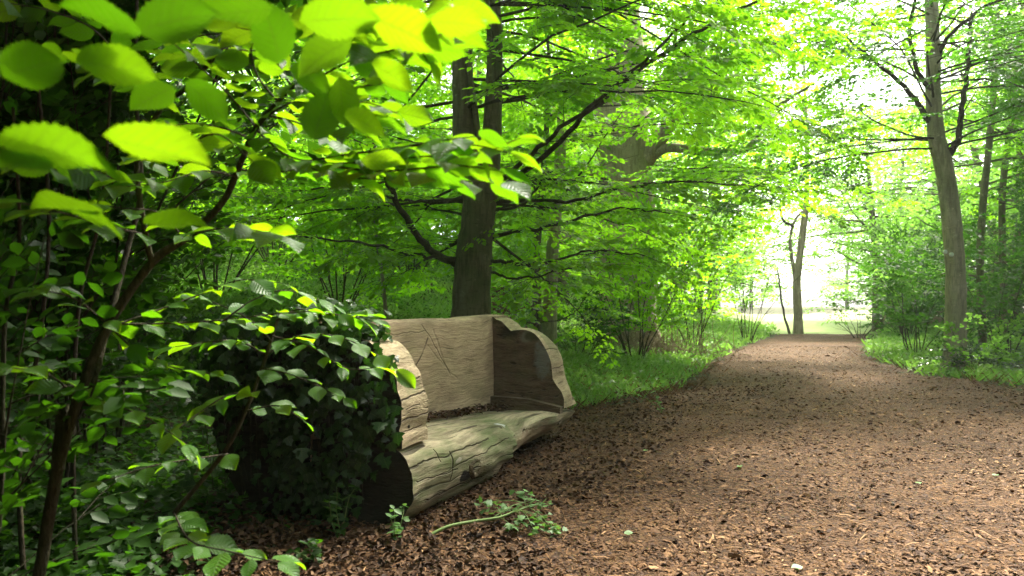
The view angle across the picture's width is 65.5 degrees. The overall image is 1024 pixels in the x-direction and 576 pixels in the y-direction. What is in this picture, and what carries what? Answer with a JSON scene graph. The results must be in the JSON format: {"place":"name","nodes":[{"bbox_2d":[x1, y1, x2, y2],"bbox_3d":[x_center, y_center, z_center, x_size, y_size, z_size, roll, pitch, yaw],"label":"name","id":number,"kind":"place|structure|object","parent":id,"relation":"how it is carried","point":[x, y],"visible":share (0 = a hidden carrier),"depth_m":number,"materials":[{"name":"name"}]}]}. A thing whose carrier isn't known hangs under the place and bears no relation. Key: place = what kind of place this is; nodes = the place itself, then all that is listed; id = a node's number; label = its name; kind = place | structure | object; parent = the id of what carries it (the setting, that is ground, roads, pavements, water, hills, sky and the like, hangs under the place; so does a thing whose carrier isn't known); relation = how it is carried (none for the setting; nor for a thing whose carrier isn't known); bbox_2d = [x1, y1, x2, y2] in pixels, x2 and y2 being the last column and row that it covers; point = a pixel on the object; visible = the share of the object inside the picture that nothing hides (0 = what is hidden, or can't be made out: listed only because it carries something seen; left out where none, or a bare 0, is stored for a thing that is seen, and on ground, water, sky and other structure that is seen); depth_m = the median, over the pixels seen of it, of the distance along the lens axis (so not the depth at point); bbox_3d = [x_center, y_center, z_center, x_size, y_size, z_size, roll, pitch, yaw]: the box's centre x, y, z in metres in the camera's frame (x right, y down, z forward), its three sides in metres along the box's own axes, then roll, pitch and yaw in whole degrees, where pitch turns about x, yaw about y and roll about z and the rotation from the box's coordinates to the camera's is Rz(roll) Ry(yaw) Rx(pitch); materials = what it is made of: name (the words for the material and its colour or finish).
{"place":"outdoors","nodes":[
{"label":"outdoors","id":0,"kind":"place"},
{"bbox_2d":[0,235,1023,575],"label":"ground","id":1,"kind":"structure","parent":0,"point":[738,309],"depth_m":8.09,"materials":[{"name":"green plant"}]},
{"bbox_2d":[1,31,161,178],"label":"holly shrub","id":2,"kind":"object","parent":1,"relation":"on","point":[153,67],"visible":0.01,"depth_m":7.61,"materials":[{"name":"green plant"}]},
{"bbox_2d":[0,194,193,575],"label":"hazel shrub","id":3,"kind":"object","parent":1,"relation":"on","point":[110,392],"visible":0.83,"depth_m":2.92,"materials":[{"name":"green plant"}]},
{"bbox_2d":[20,6,230,404],"bbox_3d":[-4.888,-1.132,7.782,3.831,4.791,2.688,0,-1,0],"label":"hazel shrub","id":4,"kind":"object","parent":1,"relation":"on","point":[181,105],"visible":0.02,"depth_m":8.20,"materials":[{"name":"green plant"}]},
{"bbox_2d":[0,0,296,465],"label":"hazel shrub","id":5,"kind":"object","parent":1,"relation":"on","point":[54,96],"visible":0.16,"depth_m":6.34,"materials":[{"name":"green plant"}]},
{"bbox_2d":[0,0,301,505],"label":"hazel shrub","id":6,"kind":"object","parent":1,"relation":"on","point":[152,299],"visible":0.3,"depth_m":5.25,"materials":[{"name":"green plant"}]},
{"bbox_2d":[3,13,331,173],"bbox_3d":[-4.268,-4.833,2.197,13.250,12.867,13.472,0,-1,0],"label":"woodland tree","id":7,"kind":"object","parent":1,"relation":"on","point":[266,78],"visible":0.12,"depth_m":7.75,"materials":[{"name":"green plant"}]},
{"bbox_2d":[113,78,272,252],"bbox_3d":[-8.236,-2.652,16.504,6.304,4.507,5.215,0,-1,-11],"label":"understorey shrub","id":8,"kind":"object","parent":1,"relation":"on","point":[217,154],"visible":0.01,"depth_m":16.64,"materials":[{"name":"green plant"}]},
{"bbox_2d":[114,80,278,207],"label":"understorey shrub","id":9,"kind":"object","parent":1,"relation":"on","point":[214,157],"depth_m":20.15,"materials":[{"name":"green plant"}]},
{"bbox_2d":[95,42,303,255],"bbox_3d":[-5.666,-3.172,11.328,6.170,6.923,6.005,0,-1,0],"label":"hazel shrub","id":10,"kind":"object","parent":1,"relation":"on","point":[278,81],"visible":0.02,"depth_m":12.33,"materials":[{"name":"green plant"}]},
{"bbox_2d":[0,0,425,440],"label":"hazel shrub","id":11,"kind":"object","parent":1,"relation":"on","point":[22,96],"visible":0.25,"depth_m":4.64,"materials":[{"name":"green plant"}]},
{"bbox_2d":[59,0,387,114],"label":"woodland tree","id":12,"kind":"object","parent":1,"relation":"on","point":[286,4],"visible":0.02,"depth_m":6.60,"materials":[{"name":"green plant"}]},
{"bbox_2d":[109,69,348,292],"bbox_3d":[-4.946,-1.640,12.876,4.807,3.888,3.701,0,-1,0],"label":"young beech","id":13,"kind":"object","parent":1,"relation":"on","point":[243,185],"visible":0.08,"depth_m":12.87,"materials":[{"name":"green plant"}]},
{"bbox_2d":[0,0,544,575],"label":"hazel shrub","id":14,"kind":"object","parent":1,"relation":"on","point":[374,40],"visible":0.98,"depth_m":2.00,"materials":[{"name":"green plant"}]},
{"bbox_2d":[198,62,351,223],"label":"woodland tree","id":15,"kind":"object","parent":1,"relation":"on","point":[282,130],"depth_m":32.65,"materials":[{"name":"green plant"}]},
{"bbox_2d":[0,240,569,575],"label":"ground ivy","id":16,"kind":"object","parent":1,"relation":"on","point":[162,497],"visible":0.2,"depth_m":4.70,"materials":[{"name":"green plant"}]},
{"bbox_2d":[168,76,414,265],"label":"young beech","id":17,"kind":"object","parent":1,"relation":"on","point":[285,221],"visible":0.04,"depth_m":16.75,"materials":[{"name":"green plant"}]},
{"bbox_2d":[183,63,410,225],"bbox_3d":[-6.245,-4.095,22.466,7.360,5.263,6.090,-1,-1,27],"label":"understorey shrub","id":18,"kind":"object","parent":1,"relation":"on","point":[283,128],"visible":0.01,"depth_m":21.24,"materials":[{"name":"green plant"}]},
{"bbox_2d":[181,41,451,222],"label":"woodland tree","id":19,"kind":"object","parent":1,"relation":"on","point":[287,95],"visible":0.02,"depth_m":23.90,"materials":[{"name":"green plant"}]},
{"bbox_2d":[151,0,529,319],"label":"sapling","id":20,"kind":"object","parent":1,"relation":"on","point":[297,135],"visible":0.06,"depth_m":12.96,"materials":[{"name":"green plant"}]},
{"bbox_2d":[242,97,443,306],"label":"young beech","id":21,"kind":"object","parent":1,"relation":"on","point":[311,255],"visible":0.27,"depth_m":13.89,"materials":[{"name":"green plant"}]},
{"bbox_2d":[216,41,507,192],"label":"woodland tree","id":22,"kind":"object","parent":1,"relation":"on","point":[369,95],"depth_m":28.64,"materials":[{"name":"green plant"}]},
{"bbox_2d":[259,94,481,287],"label":"young beech","id":23,"kind":"object","parent":1,"relation":"on","point":[434,229],"visible":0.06,"depth_m":17.44,"materials":[{"name":"green plant"}]},
{"bbox_2d":[294,124,457,235],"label":"understorey shrub","id":24,"kind":"object","parent":1,"relation":"on","point":[354,230],"visible":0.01,"depth_m":20.72,"materials":[{"name":"green plant"}]},
{"bbox_2d":[212,315,575,524],"bbox_3d":[-0.632,0.838,6.349,1.487,1.239,3.354,0,-1,19],"label":"log bench","id":25,"kind":"object","parent":1,"relation":"on","point":[453,363],"visible":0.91,"depth_m":5.76,"materials":[{"name":"brown wood"}]},
{"bbox_2d":[169,293,404,527],"bbox_3d":[-1.246,0.746,5.060,1.576,1.438,1.060,0,-1,20],"label":"ivy","id":26,"kind":"object","parent":25,"relation":"hanging from","point":[289,466],"visible":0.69,"depth_m":4.68,"materials":[{"name":"green plant"}]},
{"bbox_2d":[427,403,513,421],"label":"seat litter","id":27,"kind":"object","parent":25,"relation":"on","point":[459,411],"visible":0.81,"depth_m":6.54,"materials":[{"name":"brown plant"}]},
{"bbox_2d":[341,0,531,192],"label":"woodland tree","id":28,"kind":"object","parent":1,"relation":"on","point":[447,73],"depth_m":33.19,"materials":[{"name":"green plant"}]},
{"bbox_2d":[358,7,599,239],"bbox_3d":[-1.487,-5.787,27.120,9.638,10.038,10.004,-1,-1,28],"label":"woodland tree","id":29,"kind":"object","parent":1,"relation":"on","point":[480,72],"visible":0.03,"depth_m":26.26,"materials":[{"name":"green plant"}]},
{"bbox_2d":[420,151,573,274],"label":"understorey shrub","id":30,"kind":"object","parent":1,"relation":"on","point":[507,246],"visible":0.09,"depth_m":22.22,"materials":[{"name":"green plant"}]},
{"bbox_2d":[0,223,1023,409],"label":"verge grass","id":31,"kind":"structure","parent":1,"relation":"on","point":[573,359],"depth_m":15.70,"materials":[{"name":"green plant"}]},
{"bbox_2d":[491,287,550,327],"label":"shrub","id":32,"kind":"object","parent":1,"relation":"on","point":[505,309],"visible":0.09,"depth_m":13.11,"materials":[{"name":"green plant"}]},
{"bbox_2d":[146,0,933,368],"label":"beech tree","id":33,"kind":"object","parent":1,"relation":"on","point":[562,92],"visible":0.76,"depth_m":10.84,"materials":[{"name":"green plant"}]},
{"bbox_2d":[424,22,663,241],"bbox_3d":[0.512,-5.733,31.114,10.229,10.263,9.855,1,-1,-38],"label":"woodland tree","id":34,"kind":"object","parent":1,"relation":"on","point":[526,122],"visible":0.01,"depth_m":30.55,"materials":[{"name":"green plant"}]},
{"bbox_2d":[496,184,599,271],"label":"understorey shrub","id":35,"kind":"object","parent":1,"relation":"on","point":[543,242],"visible":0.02,"depth_m":28.32,"materials":[{"name":"green plant"}]},
{"bbox_2d":[344,0,767,332],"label":"young tree","id":36,"kind":"object","parent":1,"relation":"on","point":[505,9],"visible":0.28,"depth_m":11.91,"materials":[{"name":"green plant"}]},
{"bbox_2d":[543,208,600,278],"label":"understorey shrub","id":37,"kind":"object","parent":1,"relation":"on","point":[588,249],"visible":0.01,"depth_m":32.31,"materials":[{"name":"green plant"}]},
{"bbox_2d":[412,6,737,304],"bbox_3d":[0.799,-5.315,23.915,11.922,11.975,11.927,0,-1,6],"label":"woodland tree","id":38,"kind":"object","parent":1,"relation":"on","point":[519,248],"visible":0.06,"depth_m":23.75,"materials":[{"name":"green plant"}]},
{"bbox_2d":[375,0,775,347],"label":"young tree","id":39,"kind":"object","parent":1,"relation":"on","point":[549,330],"visible":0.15,"depth_m":13.89,"materials":[{"name":"green plant"}]},
{"bbox_2d":[520,289,640,355],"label":"shrub","id":40,"kind":"object","parent":1,"relation":"on","point":[605,329],"visible":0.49,"depth_m":15.14,"materials":[{"name":"green plant"}]},
{"bbox_2d":[171,345,1023,575],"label":"wood chips","id":41,"kind":"object","parent":1,"relation":"on","point":[755,557],"visible":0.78,"depth_m":4.94,"materials":[{"name":"brown wood"}]},
{"bbox_2d":[286,538,323,562],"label":"seedling","id":42,"kind":"object","parent":41,"relation":"on","point":[314,553],"visible":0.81,"depth_m":3.89,"materials":[{"name":"green plant"}]},
{"bbox_2d":[323,483,361,537],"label":"seedling","id":43,"kind":"object","parent":41,"relation":"on","point":[341,529],"visible":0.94,"depth_m":4.38,"materials":[{"name":"green plant"}]},
{"bbox_2d":[791,564,801,568],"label":"fallen leaf","id":44,"kind":"object","parent":41,"relation":"on","point":[796,566],"visible":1,"depth_m":3.81,"materials":[{"name":"white plant"}]},
{"bbox_2d":[494,0,767,279],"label":"woodland tree","id":45,"kind":"object","parent":1,"relation":"on","point":[700,229],"visible":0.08,"depth_m":28.81,"materials":[{"name":"green plant"}]},
{"bbox_2d":[363,0,923,347],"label":"old tree","id":46,"kind":"object","parent":1,"relation":"on","point":[643,161],"visible":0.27,"depth_m":18.58,"materials":[{"name":"green plant"}]},
{"bbox_2d":[563,308,751,359],"bbox_3d":[2.937,1.077,18.505,5.716,1.318,3.003,0,-1,0],"label":"brushwood","id":47,"kind":"object","parent":1,"relation":"on","point":[659,343],"visible":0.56,"depth_m":18.40,"materials":[{"name":"plant"}]},
{"bbox_2d":[551,169,779,359],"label":"young beech","id":48,"kind":"object","parent":1,"relation":"on","point":[646,314],"visible":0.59,"depth_m":16.23,"materials":[{"name":"green plant"}]},
{"bbox_2d":[594,189,783,344],"bbox_3d":[5.048,-0.520,22.850,6.102,4.618,3.596,-1,-1,37],"label":"airy shrub","id":49,"kind":"object","parent":1,"relation":"on","point":[713,300],"visible":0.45,"depth_m":21.86,"materials":[{"name":"green plant"}]},
{"bbox_2d":[645,86,741,260],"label":"woodland tree","id":50,"kind":"object","parent":1,"relation":"on","point":[688,167],"depth_m":57.37,"materials":[{"name":"green plant"}]},
{"bbox_2d":[580,18,811,309],"bbox_3d":[7.143,-5.176,36.894,12.845,12.897,12.840,0,-1,18],"label":"woodland tree","id":51,"kind":"object","parent":1,"relation":"on","point":[776,232],"visible":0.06,"depth_m":35.78,"materials":[{"name":"green plant"}]},
{"bbox_2d":[662,127,782,294],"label":"woodland tree","id":52,"kind":"object","parent":1,"relation":"on","point":[725,253],"visible":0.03,"depth_m":50.23,"materials":[{"name":"green plant"}]},
{"bbox_2d":[675,169,784,307],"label":"woodland tree","id":53,"kind":"object","parent":1,"relation":"on","point":[733,256],"visible":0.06,"depth_m":54.79,"materials":[{"name":"green plant"}]},
{"bbox_2d":[645,49,823,313],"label":"woodland tree","id":54,"kind":"object","parent":1,"relation":"on","point":[775,277],"visible":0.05,"depth_m":47.55,"materials":[{"name":"green plant"}]},
{"bbox_2d":[717,221,761,306],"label":"woodland tree","id":55,"kind":"object","parent":1,"relation":"on","point":[732,288],"visible":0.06,"depth_m":99.49,"materials":[{"name":"green plant"}]},
{"bbox_2d":[647,5,844,313],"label":"woodland tree","id":56,"kind":"object","parent":1,"relation":"on","point":[776,283],"visible":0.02,"depth_m":40.78,"materials":[{"name":"green plant"}]},
{"bbox_2d":[721,229,789,308],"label":"woodland tree","id":57,"kind":"object","parent":1,"relation":"on","point":[755,281],"visible":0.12,"depth_m":109.76,"materials":[{"name":"green plant"}]},
{"bbox_2d":[701,194,819,342],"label":"airy shrub","id":58,"kind":"object","parent":1,"relation":"on","point":[736,281],"visible":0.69,"depth_m":27.00,"materials":[{"name":"green plant"}]},
{"bbox_2d":[566,345,1023,417],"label":"dry stalks","id":59,"kind":"object","parent":1,"relation":"on","point":[703,381],"visible":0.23,"depth_m":12.47,"materials":[{"name":"plant"}]},
{"bbox_2d":[704,64,948,333],"bbox_3d":[12.283,-3.954,34.849,9.788,12.103,9.751,0,-1,-21],"label":"forked tree","id":60,"kind":"object","parent":1,"relation":"on","point":[796,267],"visible":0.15,"depth_m":33.91,"materials":[{"name":"green plant"}]},
{"bbox_2d":[790,219,870,308],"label":"woodland tree","id":61,"kind":"object","parent":1,"relation":"on","point":[831,278],"visible":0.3,"depth_m":95.43,"materials":[{"name":"green plant"}]},
{"bbox_2d":[666,0,1023,370],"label":"roadside tree","id":62,"kind":"object","parent":1,"relation":"on","point":[931,114],"visible":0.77,"depth_m":15.35,"materials":[{"name":"green plant"}]},
{"bbox_2d":[822,284,913,337],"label":"understorey shrub","id":63,"kind":"object","parent":1,"relation":"on","point":[840,310],"visible":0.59,"depth_m":30.35,"materials":[{"name":"green plant"}]},
{"bbox_2d":[834,277,938,332],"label":"understorey shrub","id":64,"kind":"object","parent":1,"relation":"on","point":[869,317],"visible":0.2,"depth_m":33.30,"materials":[{"name":"green plant"}]},
{"bbox_2d":[753,80,1021,331],"bbox_3d":[16.485,-3.546,36.073,11.217,11.683,11.643,0,-1,-1],"label":"woodland tree","id":65,"kind":"object","parent":1,"relation":"on","point":[828,233],"visible":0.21,"depth_m":35.84,"materials":[{"name":"green plant"}]},
{"bbox_2d":[787,140,987,303],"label":"woodland tree","id":66,"kind":"object","parent":1,"relation":"on","point":[812,226],"visible":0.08,"depth_m":53.51,"materials":[{"name":"green plant"}]},
{"bbox_2d":[780,83,998,302],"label":"woodland tree","id":67,"kind":"object","parent":1,"relation":"on","point":[849,251],"visible":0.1,"depth_m":47.97,"materials":[{"name":"green wood"}]},
{"bbox_2d":[823,166,981,333],"bbox_3d":[14.682,-1.226,30.079,5.707,6.494,6.174,-1,-1,26],"label":"airy shrub","id":68,"kind":"object","parent":1,"relation":"on","point":[872,257],"visible":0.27,"depth_m":29.84,"materials":[{"name":"green plant"}]},
{"bbox_2d":[802,100,1006,325],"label":"woodland tree","id":69,"kind":"object","parent":1,"relation":"on","point":[862,233],"visible":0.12,"depth_m":42.89,"materials":[{"name":"green plant"}]},
{"bbox_2d":[825,166,1011,326],"bbox_3d":[18.362,-1.690,36.542,7.038,7.568,7.188,1,-1,-32],"label":"airy shrub","id":70,"kind":"object","parent":1,"relation":"on","point":[855,237],"visible":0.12,"depth_m":36.42,"materials":[{"name":"green plant"}]},
{"bbox_2d":[825,0,1023,344],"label":"slim tree","id":71,"kind":"object","parent":1,"relation":"on","point":[983,189],"visible":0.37,"depth_m":20.68,"materials":[{"name":"green plant"}]},
{"bbox_2d":[832,0,1023,321],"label":"woodland tree","id":72,"kind":"object","parent":1,"relation":"on","point":[957,170],"visible":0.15,"depth_m":27.28,"materials":[{"name":"green plant"}]},
{"bbox_2d":[871,279,986,324],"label":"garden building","id":73,"kind":"structure","parent":1,"relation":"on","point":[936,317],"depth_m":39.41,"materials":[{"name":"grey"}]},
{"bbox_2d":[835,0,1023,327],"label":"woodland tree","id":74,"kind":"object","parent":1,"relation":"on","point":[997,164],"visible":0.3,"depth_m":22.33,"materials":[{"name":"green plant"}]},
{"bbox_2d":[837,30,1023,324],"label":"woodland tree","id":75,"kind":"object","parent":1,"relation":"on","point":[973,149],"visible":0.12,"depth_m":33.33,"materials":[{"name":"green plant"}]},
{"bbox_2d":[846,225,1023,352],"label":"understorey shrub","id":76,"kind":"object","parent":1,"relation":"on","point":[910,315],"visible":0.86,"depth_m":19.95,"materials":[{"name":"green plant"}]},
{"bbox_2d":[860,112,1011,275],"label":"woodland tree","id":77,"kind":"object","parent":1,"relation":"on","point":[953,155],"depth_m":46.48,"materials":[{"name":"green plant"}]},
{"bbox_2d":[860,66,1022,316],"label":"woodland tree","id":78,"kind":"object","parent":1,"relation":"on","point":[954,167],"visible":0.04,"depth_m":39.72,"materials":[{"name":"green plant"}]},
{"bbox_2d":[885,186,1023,333],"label":"understorey shrub","id":79,"kind":"object","parent":1,"relation":"on","point":[973,225],"visible":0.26,"depth_m":24.99,"materials":[{"name":"green plant"}]},
{"bbox_2d":[889,2,1023,337],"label":"slim tree","id":80,"kind":"object","parent":1,"relation":"on","point":[1002,209],"visible":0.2,"depth_m":21.98,"materials":[{"name":"green plant"}]},
{"bbox_2d":[909,216,1023,353],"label":"understorey shrub","id":81,"kind":"object","parent":1,"relation":"on","point":[978,285],"visible":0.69,"depth_m":17.09,"materials":[{"name":"green plant"}]},
{"bbox_2d":[914,335,1023,373],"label":"bramble","id":82,"kind":"object","parent":1,"relation":"on","point":[1011,364],"visible":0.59,"depth_m":15.07,"materials":[{"name":"green plant"}]},
{"bbox_2d":[922,83,1015,250],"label":"woodland tree","id":83,"kind":"object","parent":1,"relation":"on","point":[957,175],"visible":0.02,"depth_m":35.63,"materials":[{"name":"green plant"}]},
{"bbox_2d":[924,117,1023,313],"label":"understorey shrub","id":84,"kind":"object","parent":1,"relation":"on","point":[1015,192],"visible":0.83,"depth_m":16.91,"materials":[{"name":"green plant"}]},
{"bbox_2d":[932,310,1023,367],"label":"sapling shrub","id":85,"kind":"object","parent":1,"relation":"on","point":[992,347],"visible":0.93,"depth_m":14.58,"materials":[{"name":"green plant"}]},
{"bbox_2d":[954,138,1023,318],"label":"woodland tree","id":86,"kind":"object","parent":1,"relation":"on","point":[994,220],"visible":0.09,"depth_m":27.37,"materials":[{"name":"green plant"}]},
{"bbox_2d":[167,0,1019,306],"label":"sky","id":87,"kind":"structure","parent":0,"point":[806,295],"materials":[{"name":"white"}]},
{"bbox_2d":[223,334,1023,575],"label":"path","id":88,"kind":"structure","parent":0,"point":[834,341],"depth_m":6.06,"materials":[{"name":"brown soil"}]},
{"bbox_2d":[385,503,409,539],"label":"seedling","id":89,"kind":"object","parent":88,"relation":"on","point":[397,530],"visible":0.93,"depth_m":4.28,"materials":[{"name":"green plant"}]},
{"bbox_2d":[431,489,567,536],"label":"leafy sprig","id":90,"kind":"object","parent":88,"relation":"on","point":[502,509],"visible":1,"depth_m":4.58,"materials":[{"name":"green plant"}]},
{"bbox_2d":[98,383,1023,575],"bbox_3d":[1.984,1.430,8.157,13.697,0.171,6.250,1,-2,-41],"label":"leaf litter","id":91,"kind":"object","parent":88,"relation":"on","point":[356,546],"visible":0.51,"depth_m":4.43,"materials":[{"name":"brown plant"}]},
{"bbox_2d":[624,530,632,534],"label":"fallen leaf","id":92,"kind":"object","parent":88,"relation":"on","point":[628,532],"visible":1,"depth_m":4.40,"materials":[{"name":"green plant"}]},
{"bbox_2d":[638,387,663,412],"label":"seedling","id":93,"kind":"object","parent":88,"relation":"on","point":[659,402],"visible":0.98,"depth_m":9.45,"materials":[{"name":"green plant"}]},
{"bbox_2d":[688,298,913,333],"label":"meadow","id":94,"kind":"structure","parent":0,"point":[812,322],"depth_m":48.49,"materials":[{"name":"green plant"}]}
]}

